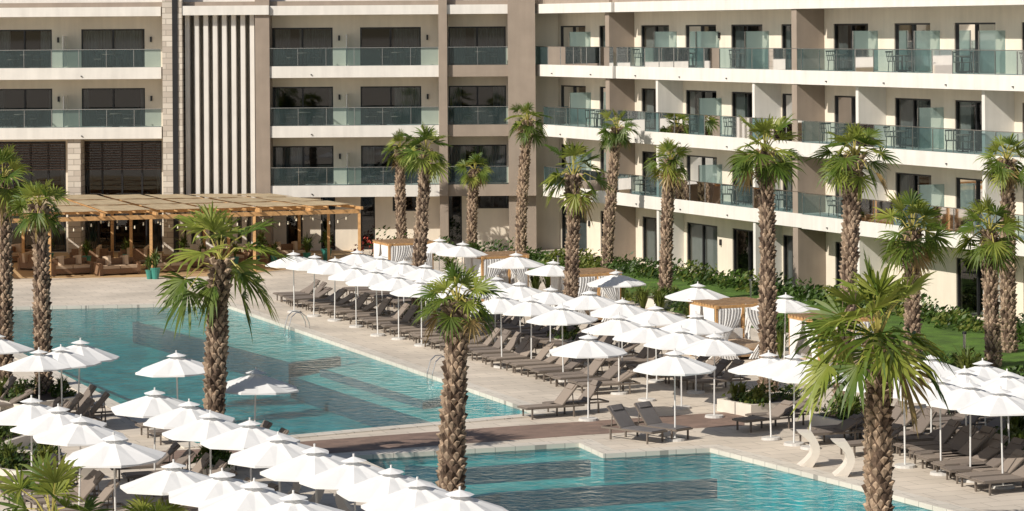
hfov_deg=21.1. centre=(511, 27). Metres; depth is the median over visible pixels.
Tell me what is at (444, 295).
sun umbrella
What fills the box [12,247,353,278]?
terrace floor
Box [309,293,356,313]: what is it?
sun lounger
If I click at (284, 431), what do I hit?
sun lounger
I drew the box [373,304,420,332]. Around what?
sun lounger
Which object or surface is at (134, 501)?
sun lounger
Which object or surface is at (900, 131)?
balcony table
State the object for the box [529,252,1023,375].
lawn
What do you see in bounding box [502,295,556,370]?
sun umbrella
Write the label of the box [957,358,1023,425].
sun umbrella
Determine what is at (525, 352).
sun lounger
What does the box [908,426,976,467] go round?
sun lounger
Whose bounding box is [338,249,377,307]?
sun umbrella
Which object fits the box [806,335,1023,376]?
hedge
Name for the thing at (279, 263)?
sun umbrella
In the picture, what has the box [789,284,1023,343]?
hedge
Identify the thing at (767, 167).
palm tree
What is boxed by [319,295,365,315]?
sun lounger
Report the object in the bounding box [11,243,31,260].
outdoor sofa
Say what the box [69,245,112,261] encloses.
outdoor sofa
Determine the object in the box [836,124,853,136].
balcony chair
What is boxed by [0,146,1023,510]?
ground
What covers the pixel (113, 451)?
sun umbrella
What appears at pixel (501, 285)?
sun umbrella
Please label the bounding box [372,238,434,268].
cabana
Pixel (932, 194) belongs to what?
dividers
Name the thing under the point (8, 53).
balcony chair
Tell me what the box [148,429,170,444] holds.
sun lounger
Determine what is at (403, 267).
sun umbrella
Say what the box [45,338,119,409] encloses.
sun umbrella
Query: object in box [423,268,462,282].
sun umbrella
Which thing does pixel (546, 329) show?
sun lounger
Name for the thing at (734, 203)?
balcony table
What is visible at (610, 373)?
sun lounger
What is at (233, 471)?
sun lounger
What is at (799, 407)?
sun lounger
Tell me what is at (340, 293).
sun lounger
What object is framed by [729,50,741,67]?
balcony chair
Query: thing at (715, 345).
sun umbrella
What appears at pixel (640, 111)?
railing
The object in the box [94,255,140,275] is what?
outdoor sofa
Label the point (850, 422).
sun lounger
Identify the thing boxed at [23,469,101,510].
sun lounger
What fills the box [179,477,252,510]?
sun lounger
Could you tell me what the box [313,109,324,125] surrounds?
balcony chair
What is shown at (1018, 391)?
sun umbrella
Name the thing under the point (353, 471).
sun umbrella
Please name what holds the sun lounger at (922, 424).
on the ground at (520, 384)
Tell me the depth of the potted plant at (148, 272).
132.12 m
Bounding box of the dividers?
[62,30,1005,223]
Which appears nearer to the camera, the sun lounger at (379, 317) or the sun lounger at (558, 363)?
the sun lounger at (558, 363)
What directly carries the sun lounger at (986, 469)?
on the ground at (520, 384)
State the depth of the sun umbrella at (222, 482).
58.19 m
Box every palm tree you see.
[0,144,33,380]
[0,450,114,510]
[2,179,69,393]
[120,494,189,510]
[155,200,296,455]
[381,128,419,238]
[395,123,453,306]
[407,259,506,491]
[452,151,493,243]
[504,102,553,252]
[540,141,615,327]
[598,109,640,268]
[644,138,691,290]
[723,113,805,391]
[786,248,954,510]
[807,122,901,408]
[871,188,957,359]
[950,190,1023,366]
[975,132,1023,352]
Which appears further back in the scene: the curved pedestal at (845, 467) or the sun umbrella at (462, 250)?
the sun umbrella at (462, 250)
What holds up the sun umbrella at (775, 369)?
on the ground at (520, 384)
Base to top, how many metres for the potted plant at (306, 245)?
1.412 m
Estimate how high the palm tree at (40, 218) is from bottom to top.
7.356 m
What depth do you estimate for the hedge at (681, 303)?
115.21 m
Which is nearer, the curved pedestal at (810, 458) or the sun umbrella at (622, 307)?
the curved pedestal at (810, 458)
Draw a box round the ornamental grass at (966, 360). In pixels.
[301,233,1023,429]
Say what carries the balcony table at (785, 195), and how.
on the slabs
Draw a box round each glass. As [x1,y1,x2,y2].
[548,47,973,233]
[562,24,994,227]
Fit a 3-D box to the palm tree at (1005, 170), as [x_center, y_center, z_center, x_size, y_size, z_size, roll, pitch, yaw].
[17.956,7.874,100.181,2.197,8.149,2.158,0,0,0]
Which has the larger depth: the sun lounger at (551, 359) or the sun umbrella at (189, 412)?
the sun lounger at (551, 359)
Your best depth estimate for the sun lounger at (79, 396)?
83.23 m
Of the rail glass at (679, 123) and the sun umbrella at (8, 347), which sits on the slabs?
the rail glass at (679, 123)
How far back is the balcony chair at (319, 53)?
147.44 m
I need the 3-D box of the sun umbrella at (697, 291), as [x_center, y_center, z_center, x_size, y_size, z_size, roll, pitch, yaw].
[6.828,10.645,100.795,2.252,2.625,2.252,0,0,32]
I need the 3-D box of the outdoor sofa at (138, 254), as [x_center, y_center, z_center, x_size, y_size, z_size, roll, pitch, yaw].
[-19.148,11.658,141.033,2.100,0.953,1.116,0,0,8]
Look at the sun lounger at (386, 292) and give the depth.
120.76 m
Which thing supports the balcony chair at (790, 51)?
on the slabs
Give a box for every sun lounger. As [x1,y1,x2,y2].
[0,375,16,399]
[0,388,33,406]
[0,453,58,482]
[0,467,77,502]
[20,466,82,503]
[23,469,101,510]
[30,470,113,510]
[43,479,126,510]
[49,397,63,407]
[60,384,103,414]
[61,399,70,411]
[67,392,87,412]
[70,392,114,422]
[74,397,101,420]
[110,442,185,481]
[121,449,200,482]
[123,495,144,510]
[135,406,200,437]
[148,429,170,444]
[153,452,212,496]
[161,459,226,501]
[161,469,237,499]
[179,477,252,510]
[229,420,271,450]
[235,427,288,469]
[268,482,278,490]
[273,284,318,301]
[278,279,325,303]
[284,281,329,305]
[286,287,332,307]
[298,289,342,309]
[302,288,350,311]
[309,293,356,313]
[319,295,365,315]
[326,292,375,317]
[333,299,381,320]
[342,286,367,294]
[346,298,391,323]
[347,288,370,293]
[347,297,393,321]
[356,290,381,296]
[358,307,408,325]
[362,291,391,301]
[363,303,412,329]
[370,294,410,299]
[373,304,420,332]
[374,295,408,304]
[381,307,430,334]
[390,298,410,308]
[390,311,440,336]
[391,299,426,308]
[399,317,442,339]
[409,329,441,342]
[411,332,444,343]
[420,336,472,348]
[429,325,484,350]
[439,330,494,352]
[467,327,505,347]
[468,329,515,360]
[471,331,522,362]
[478,316,522,333]
[480,335,536,366]
[483,316,533,330]
[487,338,539,368]
[492,314,511,321]
[494,316,545,335]
[501,341,557,372]
[502,324,554,339]
[509,355,569,375]
[510,325,557,343]
[517,383,584,419]
[522,325,575,349]
[523,357,581,378]
[528,326,567,346]
[531,358,586,381]
[539,327,585,346]
[542,379,608,415]
[545,361,605,385]
[551,358,606,387]
[553,324,594,346]
[567,361,629,389]
[573,336,616,358]
[576,368,639,393]
[589,341,634,361]
[596,335,613,345]
[601,404,667,443]
[605,347,660,367]
[613,348,662,370]
[620,343,639,356]
[626,350,672,376]
[634,401,692,438]
[658,356,710,383]
[668,356,723,385]
[673,358,735,389]
[688,359,750,390]
[732,400,798,432]
[745,398,813,427]
[795,414,862,440]
[807,412,863,441]
[840,423,906,457]
[850,400,912,439]
[853,408,920,439]
[892,422,960,449]
[893,419,960,458]
[894,409,936,436]
[900,407,957,418]
[902,406,953,414]
[908,424,977,459]
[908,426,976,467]
[916,433,987,470]
[929,414,989,427]
[931,442,1006,478]
[932,412,977,429]
[933,425,996,454]
[940,448,1013,483]
[943,433,1008,472]
[953,416,1010,434]
[955,449,1023,490]
[956,420,1007,432]
[960,437,1023,466]
[969,465,1023,495]
[972,461,1023,485]
[978,416,997,422]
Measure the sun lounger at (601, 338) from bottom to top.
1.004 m
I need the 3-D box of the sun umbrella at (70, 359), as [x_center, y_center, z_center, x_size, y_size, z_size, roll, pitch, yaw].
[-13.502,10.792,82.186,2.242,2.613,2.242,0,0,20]
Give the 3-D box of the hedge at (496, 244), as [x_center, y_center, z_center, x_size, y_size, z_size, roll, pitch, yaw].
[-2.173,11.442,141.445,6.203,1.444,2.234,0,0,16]
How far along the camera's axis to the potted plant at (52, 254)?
141.07 m
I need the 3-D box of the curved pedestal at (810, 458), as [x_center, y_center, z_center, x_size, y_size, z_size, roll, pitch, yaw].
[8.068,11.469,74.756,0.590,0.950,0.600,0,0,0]
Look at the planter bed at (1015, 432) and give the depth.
76.03 m
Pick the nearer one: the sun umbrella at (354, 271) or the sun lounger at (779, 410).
the sun lounger at (779, 410)
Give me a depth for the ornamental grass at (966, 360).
113.15 m
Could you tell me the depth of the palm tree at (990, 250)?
95.93 m
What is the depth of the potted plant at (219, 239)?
141.04 m
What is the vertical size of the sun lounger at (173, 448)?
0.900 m
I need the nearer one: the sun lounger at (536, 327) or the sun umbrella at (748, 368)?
the sun umbrella at (748, 368)
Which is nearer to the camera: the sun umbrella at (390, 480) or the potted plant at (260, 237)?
the sun umbrella at (390, 480)
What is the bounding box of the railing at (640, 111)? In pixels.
[0,46,1023,235]
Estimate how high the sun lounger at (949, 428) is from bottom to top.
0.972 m
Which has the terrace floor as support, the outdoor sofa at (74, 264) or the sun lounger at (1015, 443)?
the outdoor sofa at (74, 264)
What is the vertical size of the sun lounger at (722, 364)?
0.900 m
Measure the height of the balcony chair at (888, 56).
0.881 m
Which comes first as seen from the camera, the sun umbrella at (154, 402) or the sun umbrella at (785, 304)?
the sun umbrella at (154, 402)
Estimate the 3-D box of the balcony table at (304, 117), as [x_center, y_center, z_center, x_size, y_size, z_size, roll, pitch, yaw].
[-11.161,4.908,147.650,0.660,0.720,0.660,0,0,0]
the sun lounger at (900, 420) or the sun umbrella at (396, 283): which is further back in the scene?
the sun umbrella at (396, 283)
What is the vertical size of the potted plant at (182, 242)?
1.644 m
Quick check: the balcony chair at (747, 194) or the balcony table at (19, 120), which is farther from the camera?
the balcony table at (19, 120)
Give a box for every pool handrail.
[284,311,309,340]
[426,355,444,386]
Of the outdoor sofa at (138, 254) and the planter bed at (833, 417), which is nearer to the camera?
the planter bed at (833, 417)
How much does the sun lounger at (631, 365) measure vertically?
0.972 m
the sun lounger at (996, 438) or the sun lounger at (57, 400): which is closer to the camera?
the sun lounger at (996, 438)
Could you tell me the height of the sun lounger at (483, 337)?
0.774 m
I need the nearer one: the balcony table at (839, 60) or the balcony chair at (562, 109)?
the balcony table at (839, 60)
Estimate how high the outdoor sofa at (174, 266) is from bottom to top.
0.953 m
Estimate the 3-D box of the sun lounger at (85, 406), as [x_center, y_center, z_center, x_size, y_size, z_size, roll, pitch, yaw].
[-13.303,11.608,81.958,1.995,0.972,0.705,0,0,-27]
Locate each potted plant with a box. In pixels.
[51,239,54,258]
[78,239,93,260]
[120,237,133,254]
[142,255,154,278]
[147,249,162,278]
[176,234,189,254]
[197,242,209,251]
[214,232,230,246]
[230,241,240,263]
[251,230,268,262]
[270,242,278,261]
[300,236,312,258]
[319,228,334,260]
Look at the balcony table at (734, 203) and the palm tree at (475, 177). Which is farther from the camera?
the palm tree at (475, 177)
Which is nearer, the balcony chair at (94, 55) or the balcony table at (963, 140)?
the balcony table at (963, 140)
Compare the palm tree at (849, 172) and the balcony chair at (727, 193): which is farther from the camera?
the balcony chair at (727, 193)
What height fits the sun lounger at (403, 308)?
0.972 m
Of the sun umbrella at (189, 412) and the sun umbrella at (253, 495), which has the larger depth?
the sun umbrella at (189, 412)
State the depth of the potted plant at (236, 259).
139.13 m
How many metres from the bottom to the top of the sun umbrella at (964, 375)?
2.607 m
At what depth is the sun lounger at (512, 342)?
98.77 m
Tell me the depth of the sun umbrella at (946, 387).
72.91 m
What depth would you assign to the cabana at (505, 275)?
120.15 m
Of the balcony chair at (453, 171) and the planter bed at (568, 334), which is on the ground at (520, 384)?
the planter bed at (568, 334)
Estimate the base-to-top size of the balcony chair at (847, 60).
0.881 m
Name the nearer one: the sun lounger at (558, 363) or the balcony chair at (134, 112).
the sun lounger at (558, 363)
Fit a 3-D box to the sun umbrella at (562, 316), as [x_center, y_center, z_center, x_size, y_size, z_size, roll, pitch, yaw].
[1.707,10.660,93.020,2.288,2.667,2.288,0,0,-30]
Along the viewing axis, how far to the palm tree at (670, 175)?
118.69 m
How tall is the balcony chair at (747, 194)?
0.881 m
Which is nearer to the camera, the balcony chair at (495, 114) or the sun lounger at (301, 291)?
the sun lounger at (301, 291)
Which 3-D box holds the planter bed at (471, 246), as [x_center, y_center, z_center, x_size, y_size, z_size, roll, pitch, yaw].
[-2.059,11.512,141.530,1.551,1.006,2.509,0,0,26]
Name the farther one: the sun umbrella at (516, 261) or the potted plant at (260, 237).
the potted plant at (260, 237)
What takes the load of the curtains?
attached to the wall
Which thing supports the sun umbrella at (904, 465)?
on the ground at (520, 384)
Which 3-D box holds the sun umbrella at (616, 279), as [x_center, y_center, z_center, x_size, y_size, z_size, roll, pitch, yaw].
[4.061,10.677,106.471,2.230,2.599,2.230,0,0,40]
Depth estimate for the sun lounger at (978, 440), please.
74.07 m
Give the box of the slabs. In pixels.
[0,0,1023,255]
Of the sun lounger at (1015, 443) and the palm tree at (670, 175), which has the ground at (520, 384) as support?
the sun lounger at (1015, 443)
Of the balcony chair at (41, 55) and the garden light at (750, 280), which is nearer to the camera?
the garden light at (750, 280)
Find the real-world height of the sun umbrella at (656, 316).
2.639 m
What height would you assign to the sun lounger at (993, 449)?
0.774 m
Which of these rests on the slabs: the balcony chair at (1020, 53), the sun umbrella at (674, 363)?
the balcony chair at (1020, 53)
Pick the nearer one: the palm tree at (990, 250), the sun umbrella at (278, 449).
the sun umbrella at (278, 449)
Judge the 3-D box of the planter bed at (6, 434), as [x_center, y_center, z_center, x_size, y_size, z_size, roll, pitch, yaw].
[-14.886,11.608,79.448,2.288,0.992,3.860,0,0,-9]
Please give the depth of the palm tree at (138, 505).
59.22 m
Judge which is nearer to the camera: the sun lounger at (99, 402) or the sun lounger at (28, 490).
the sun lounger at (28, 490)
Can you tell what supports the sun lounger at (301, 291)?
on the ground at (520, 384)
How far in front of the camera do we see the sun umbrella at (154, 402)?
71.96 m
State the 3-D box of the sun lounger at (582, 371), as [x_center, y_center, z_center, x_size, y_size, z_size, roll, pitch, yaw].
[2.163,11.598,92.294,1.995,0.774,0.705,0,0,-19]
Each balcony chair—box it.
[0,111,13,127]
[5,52,18,67]
[27,111,37,127]
[33,51,46,67]
[92,51,103,66]
[96,110,107,126]
[114,51,124,66]
[123,110,135,126]
[283,168,295,184]
[284,50,297,65]
[284,109,296,125]
[308,168,319,178]
[310,50,321,65]
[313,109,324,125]
[364,109,376,124]
[366,168,377,184]
[390,108,402,124]
[406,49,416,64]
[452,167,464,183]
[463,108,475,124]
[486,48,498,64]
[486,108,498,123]
[548,108,561,123]
[558,108,568,124]
[585,110,594,126]
[595,110,605,127]
[632,49,643,65]
[632,176,646,192]
[646,178,656,194]
[721,185,732,203]
[723,117,732,135]
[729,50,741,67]
[731,118,735,136]
[737,186,751,205]
[774,190,787,209]
[787,50,791,69]
[820,123,835,142]
[825,50,841,69]
[826,196,841,215]
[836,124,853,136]
[843,51,854,70]
[883,126,899,146]
[885,51,900,71]
[901,128,916,148]
[905,56,913,71]
[945,130,957,151]
[953,52,960,72]
[961,131,978,152]
[962,52,977,73]
[1019,52,1023,74]
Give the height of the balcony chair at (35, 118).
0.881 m
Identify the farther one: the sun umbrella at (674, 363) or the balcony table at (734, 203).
the balcony table at (734, 203)
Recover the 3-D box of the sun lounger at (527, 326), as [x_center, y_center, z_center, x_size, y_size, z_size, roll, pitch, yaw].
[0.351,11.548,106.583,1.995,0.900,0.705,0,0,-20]
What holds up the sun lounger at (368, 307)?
on the ground at (520, 384)
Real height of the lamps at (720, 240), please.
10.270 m
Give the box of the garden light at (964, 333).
[962,331,966,353]
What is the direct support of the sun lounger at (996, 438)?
on the ground at (520, 384)
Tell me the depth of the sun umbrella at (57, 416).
68.65 m
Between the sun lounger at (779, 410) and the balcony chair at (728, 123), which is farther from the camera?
the balcony chair at (728, 123)
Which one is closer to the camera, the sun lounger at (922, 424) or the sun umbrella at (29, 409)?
the sun umbrella at (29, 409)
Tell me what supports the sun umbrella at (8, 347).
on the ground at (520, 384)
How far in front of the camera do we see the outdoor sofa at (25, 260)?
137.57 m
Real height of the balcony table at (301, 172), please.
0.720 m
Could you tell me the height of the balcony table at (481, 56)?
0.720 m
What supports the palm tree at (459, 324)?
on the ground at (520, 384)
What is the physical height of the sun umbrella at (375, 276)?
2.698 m
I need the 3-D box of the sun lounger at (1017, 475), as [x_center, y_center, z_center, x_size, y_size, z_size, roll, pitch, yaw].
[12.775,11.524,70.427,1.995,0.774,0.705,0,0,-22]
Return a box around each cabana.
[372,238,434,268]
[464,251,529,301]
[550,267,621,321]
[688,297,759,359]
[788,312,874,375]
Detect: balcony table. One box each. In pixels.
[14,114,25,127]
[110,113,121,126]
[296,171,307,184]
[298,112,310,125]
[475,51,486,64]
[638,179,650,193]
[690,52,695,67]
[728,121,735,136]
[728,189,741,204]
[733,53,743,68]
[779,194,792,210]
[832,54,846,70]
[894,55,909,71]
[894,130,907,147]
[954,56,969,72]
[955,134,970,151]
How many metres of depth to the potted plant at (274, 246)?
140.11 m
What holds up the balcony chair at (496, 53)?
on the slabs
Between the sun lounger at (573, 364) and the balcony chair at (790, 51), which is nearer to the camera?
the sun lounger at (573, 364)
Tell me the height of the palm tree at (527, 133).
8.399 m
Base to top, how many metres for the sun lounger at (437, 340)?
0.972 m
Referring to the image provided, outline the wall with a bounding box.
[0,0,1023,322]
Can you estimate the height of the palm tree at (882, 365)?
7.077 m
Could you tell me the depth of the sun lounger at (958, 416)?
80.94 m
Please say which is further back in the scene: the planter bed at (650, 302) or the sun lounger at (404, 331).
the planter bed at (650, 302)
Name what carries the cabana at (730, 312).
on the ground at (520, 384)
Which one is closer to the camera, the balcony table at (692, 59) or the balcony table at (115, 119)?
the balcony table at (692, 59)
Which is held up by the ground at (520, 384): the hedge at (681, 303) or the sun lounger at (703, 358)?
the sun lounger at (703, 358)
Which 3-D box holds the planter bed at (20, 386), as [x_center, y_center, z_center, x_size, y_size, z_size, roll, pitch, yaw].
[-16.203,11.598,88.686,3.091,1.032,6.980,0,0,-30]
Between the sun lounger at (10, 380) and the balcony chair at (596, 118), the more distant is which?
the balcony chair at (596, 118)
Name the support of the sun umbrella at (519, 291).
on the ground at (520, 384)
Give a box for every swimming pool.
[12,302,560,448]
[331,439,976,510]
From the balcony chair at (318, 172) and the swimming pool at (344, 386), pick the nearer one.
the swimming pool at (344, 386)
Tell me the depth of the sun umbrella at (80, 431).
66.78 m
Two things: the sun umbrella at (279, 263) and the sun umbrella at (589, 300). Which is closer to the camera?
the sun umbrella at (589, 300)
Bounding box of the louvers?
[0,142,160,169]
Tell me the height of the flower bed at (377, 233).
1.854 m
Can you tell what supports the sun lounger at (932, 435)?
on the ground at (520, 384)
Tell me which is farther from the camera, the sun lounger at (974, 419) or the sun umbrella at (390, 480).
the sun lounger at (974, 419)
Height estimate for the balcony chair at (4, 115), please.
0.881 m
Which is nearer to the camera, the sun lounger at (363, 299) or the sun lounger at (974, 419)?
the sun lounger at (974, 419)
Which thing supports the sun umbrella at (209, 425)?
on the ground at (520, 384)
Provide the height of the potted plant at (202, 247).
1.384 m
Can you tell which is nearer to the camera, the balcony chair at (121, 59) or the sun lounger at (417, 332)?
the sun lounger at (417, 332)
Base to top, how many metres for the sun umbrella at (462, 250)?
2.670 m
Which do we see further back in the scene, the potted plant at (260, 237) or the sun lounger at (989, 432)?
the potted plant at (260, 237)
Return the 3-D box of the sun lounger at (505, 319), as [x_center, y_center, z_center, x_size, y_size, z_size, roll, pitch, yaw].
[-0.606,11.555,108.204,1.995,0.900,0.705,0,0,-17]
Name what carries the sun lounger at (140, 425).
on the ground at (520, 384)
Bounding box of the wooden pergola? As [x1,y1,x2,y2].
[11,193,362,278]
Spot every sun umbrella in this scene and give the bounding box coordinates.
[0,335,34,411]
[0,347,70,403]
[0,395,68,499]
[10,404,106,506]
[33,414,127,504]
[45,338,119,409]
[46,344,101,405]
[64,432,165,510]
[111,387,185,469]
[120,459,213,504]
[135,350,204,441]
[143,399,234,470]
[162,410,242,473]
[169,468,274,506]
[198,478,307,510]
[200,417,299,481]
[225,367,298,425]
[228,431,328,491]
[258,490,343,510]
[260,444,347,502]
[265,250,307,312]
[286,253,328,316]
[299,453,383,510]
[307,257,350,321]
[328,263,371,327]
[336,465,445,502]
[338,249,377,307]
[345,267,395,336]
[359,254,400,300]
[361,477,450,510]
[368,272,416,339]
[380,259,419,303]
[390,277,434,346]
[401,263,443,315]
[409,486,507,510]
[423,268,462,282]
[426,237,455,270]
[428,284,486,298]
[435,241,489,268]
[471,292,522,367]
[485,275,513,345]
[487,251,543,282]
[488,280,543,347]
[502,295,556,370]
[519,285,573,356]
[525,259,564,306]
[526,303,597,381]
[549,332,627,421]
[557,289,616,364]
[581,312,644,394]
[587,269,645,300]
[590,297,648,372]
[613,320,670,401]
[625,304,686,382]
[633,348,715,441]
[644,325,706,409]
[659,311,733,393]
[665,282,729,301]
[676,331,753,417]
[728,350,781,440]
[751,292,818,358]
[751,351,803,445]
[768,356,846,449]
[843,377,866,391]
[864,377,929,468]
[897,375,961,475]
[910,355,959,432]
[926,380,994,482]
[945,366,990,425]
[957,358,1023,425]
[957,386,1023,489]
[978,369,1023,443]
[1004,385,1023,398]
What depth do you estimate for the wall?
146.78 m
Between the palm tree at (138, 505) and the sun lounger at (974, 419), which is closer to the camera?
the palm tree at (138, 505)
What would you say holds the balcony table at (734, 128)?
on the slabs
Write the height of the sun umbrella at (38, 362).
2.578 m
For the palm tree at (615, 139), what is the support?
on the lawn at (943, 337)
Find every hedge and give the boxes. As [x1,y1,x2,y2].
[434,235,514,260]
[526,246,814,298]
[624,286,792,332]
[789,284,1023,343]
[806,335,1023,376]
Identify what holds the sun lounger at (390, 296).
on the ground at (520, 384)
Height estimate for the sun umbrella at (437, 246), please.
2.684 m
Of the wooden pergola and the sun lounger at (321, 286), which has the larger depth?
the wooden pergola
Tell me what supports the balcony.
attached to the wall
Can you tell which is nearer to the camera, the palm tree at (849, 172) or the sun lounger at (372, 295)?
the palm tree at (849, 172)
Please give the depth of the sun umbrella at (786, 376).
77.29 m
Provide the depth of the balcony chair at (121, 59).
147.37 m
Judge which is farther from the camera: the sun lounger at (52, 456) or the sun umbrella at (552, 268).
the sun umbrella at (552, 268)
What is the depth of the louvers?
148.37 m
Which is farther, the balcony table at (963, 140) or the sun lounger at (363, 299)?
the sun lounger at (363, 299)
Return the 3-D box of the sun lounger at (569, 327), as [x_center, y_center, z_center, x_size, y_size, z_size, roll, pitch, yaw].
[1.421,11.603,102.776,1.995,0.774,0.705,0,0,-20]
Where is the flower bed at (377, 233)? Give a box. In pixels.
[351,225,413,256]
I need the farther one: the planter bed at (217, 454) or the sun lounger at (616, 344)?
the sun lounger at (616, 344)
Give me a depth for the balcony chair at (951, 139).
112.30 m
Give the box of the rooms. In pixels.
[3,25,982,310]
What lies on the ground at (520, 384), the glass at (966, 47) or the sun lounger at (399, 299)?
the sun lounger at (399, 299)
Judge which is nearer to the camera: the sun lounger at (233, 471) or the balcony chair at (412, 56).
the sun lounger at (233, 471)
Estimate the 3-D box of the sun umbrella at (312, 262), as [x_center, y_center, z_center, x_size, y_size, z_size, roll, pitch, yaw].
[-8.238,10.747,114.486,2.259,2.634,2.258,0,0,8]
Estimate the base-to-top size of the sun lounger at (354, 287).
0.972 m
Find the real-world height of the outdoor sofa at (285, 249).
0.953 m
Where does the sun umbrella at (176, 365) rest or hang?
on the ground at (520, 384)
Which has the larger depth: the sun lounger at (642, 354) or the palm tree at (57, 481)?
the sun lounger at (642, 354)
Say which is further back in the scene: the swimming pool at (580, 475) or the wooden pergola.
the wooden pergola
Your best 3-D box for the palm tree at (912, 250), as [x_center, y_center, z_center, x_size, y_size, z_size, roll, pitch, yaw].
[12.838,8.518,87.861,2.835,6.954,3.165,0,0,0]
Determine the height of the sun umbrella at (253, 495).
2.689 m
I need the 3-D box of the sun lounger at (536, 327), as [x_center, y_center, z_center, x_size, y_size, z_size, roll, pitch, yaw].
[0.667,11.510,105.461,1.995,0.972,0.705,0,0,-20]
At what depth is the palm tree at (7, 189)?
91.19 m
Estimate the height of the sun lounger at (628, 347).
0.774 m
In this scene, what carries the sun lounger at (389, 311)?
on the ground at (520, 384)
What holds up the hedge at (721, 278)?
on the lawn at (943, 337)
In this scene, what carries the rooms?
attached to the wall
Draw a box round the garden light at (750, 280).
[749,279,752,297]
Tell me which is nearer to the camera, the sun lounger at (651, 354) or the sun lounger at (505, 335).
the sun lounger at (651, 354)
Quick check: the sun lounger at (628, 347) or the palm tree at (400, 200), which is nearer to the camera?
the sun lounger at (628, 347)
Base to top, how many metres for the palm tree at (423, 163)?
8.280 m
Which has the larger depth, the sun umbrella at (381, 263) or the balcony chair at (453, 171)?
the balcony chair at (453, 171)
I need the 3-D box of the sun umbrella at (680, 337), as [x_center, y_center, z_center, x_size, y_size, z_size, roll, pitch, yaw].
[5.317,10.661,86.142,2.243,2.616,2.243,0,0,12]
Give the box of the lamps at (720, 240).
[57,33,721,245]
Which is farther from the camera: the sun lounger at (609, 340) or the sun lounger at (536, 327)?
the sun lounger at (536, 327)
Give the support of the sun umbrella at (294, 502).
on the ground at (520, 384)
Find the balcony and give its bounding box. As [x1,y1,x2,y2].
[0,22,1023,316]
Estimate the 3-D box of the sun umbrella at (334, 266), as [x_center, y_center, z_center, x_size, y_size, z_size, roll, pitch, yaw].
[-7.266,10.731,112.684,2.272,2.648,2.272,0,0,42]
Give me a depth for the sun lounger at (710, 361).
92.06 m
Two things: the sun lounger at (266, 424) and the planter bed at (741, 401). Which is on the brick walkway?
the sun lounger at (266, 424)
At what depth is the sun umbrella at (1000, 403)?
70.55 m
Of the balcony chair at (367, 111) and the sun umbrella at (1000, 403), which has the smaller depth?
the sun umbrella at (1000, 403)
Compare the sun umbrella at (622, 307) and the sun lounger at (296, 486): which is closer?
the sun lounger at (296, 486)
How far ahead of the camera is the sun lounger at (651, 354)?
95.57 m
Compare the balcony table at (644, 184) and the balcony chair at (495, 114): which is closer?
the balcony table at (644, 184)
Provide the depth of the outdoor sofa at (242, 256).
140.21 m
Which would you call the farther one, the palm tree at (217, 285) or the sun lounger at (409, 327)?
the sun lounger at (409, 327)
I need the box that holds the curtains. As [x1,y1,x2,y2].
[0,25,970,291]
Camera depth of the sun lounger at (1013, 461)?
71.16 m
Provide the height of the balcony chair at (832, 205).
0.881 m
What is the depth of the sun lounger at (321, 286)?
119.41 m
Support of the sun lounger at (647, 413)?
on the ground at (520, 384)
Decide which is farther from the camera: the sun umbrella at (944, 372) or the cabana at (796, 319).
the cabana at (796, 319)
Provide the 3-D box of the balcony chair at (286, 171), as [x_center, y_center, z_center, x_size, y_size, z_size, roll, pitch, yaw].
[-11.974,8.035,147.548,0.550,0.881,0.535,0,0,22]
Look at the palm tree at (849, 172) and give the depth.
83.68 m
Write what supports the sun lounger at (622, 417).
on the ground at (520, 384)
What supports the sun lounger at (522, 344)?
on the ground at (520, 384)
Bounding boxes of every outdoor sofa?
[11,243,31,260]
[18,250,55,269]
[51,255,93,275]
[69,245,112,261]
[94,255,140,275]
[118,245,161,261]
[146,252,190,271]
[180,248,217,267]
[210,246,246,262]
[239,244,278,263]
[268,241,308,258]
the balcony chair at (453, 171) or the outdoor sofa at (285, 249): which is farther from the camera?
the balcony chair at (453, 171)
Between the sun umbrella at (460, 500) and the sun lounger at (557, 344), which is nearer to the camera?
the sun umbrella at (460, 500)
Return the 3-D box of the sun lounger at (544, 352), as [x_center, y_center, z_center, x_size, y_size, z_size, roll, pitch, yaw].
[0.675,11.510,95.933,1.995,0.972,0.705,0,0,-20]
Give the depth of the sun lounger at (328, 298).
117.82 m
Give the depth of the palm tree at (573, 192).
104.21 m
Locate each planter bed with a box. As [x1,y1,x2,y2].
[0,375,76,410]
[0,425,36,449]
[0,437,94,483]
[188,445,234,474]
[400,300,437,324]
[457,241,485,261]
[546,324,580,347]
[646,284,685,309]
[717,381,821,416]
[811,391,864,435]
[993,417,1023,456]
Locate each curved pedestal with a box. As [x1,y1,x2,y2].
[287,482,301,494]
[308,489,324,503]
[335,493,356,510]
[796,429,819,467]
[830,438,854,476]
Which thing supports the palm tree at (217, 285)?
on the ground at (520, 384)
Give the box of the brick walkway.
[160,412,743,465]
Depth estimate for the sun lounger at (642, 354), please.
96.28 m
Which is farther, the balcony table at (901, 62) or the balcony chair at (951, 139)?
the balcony table at (901, 62)
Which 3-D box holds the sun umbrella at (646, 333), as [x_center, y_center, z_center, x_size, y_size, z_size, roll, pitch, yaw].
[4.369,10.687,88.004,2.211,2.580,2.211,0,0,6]
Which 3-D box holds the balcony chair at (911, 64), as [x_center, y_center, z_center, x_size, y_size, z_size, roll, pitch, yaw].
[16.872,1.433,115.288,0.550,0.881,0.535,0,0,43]
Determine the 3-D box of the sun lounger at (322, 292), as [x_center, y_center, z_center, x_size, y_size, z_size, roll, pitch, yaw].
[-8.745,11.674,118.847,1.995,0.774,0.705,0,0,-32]

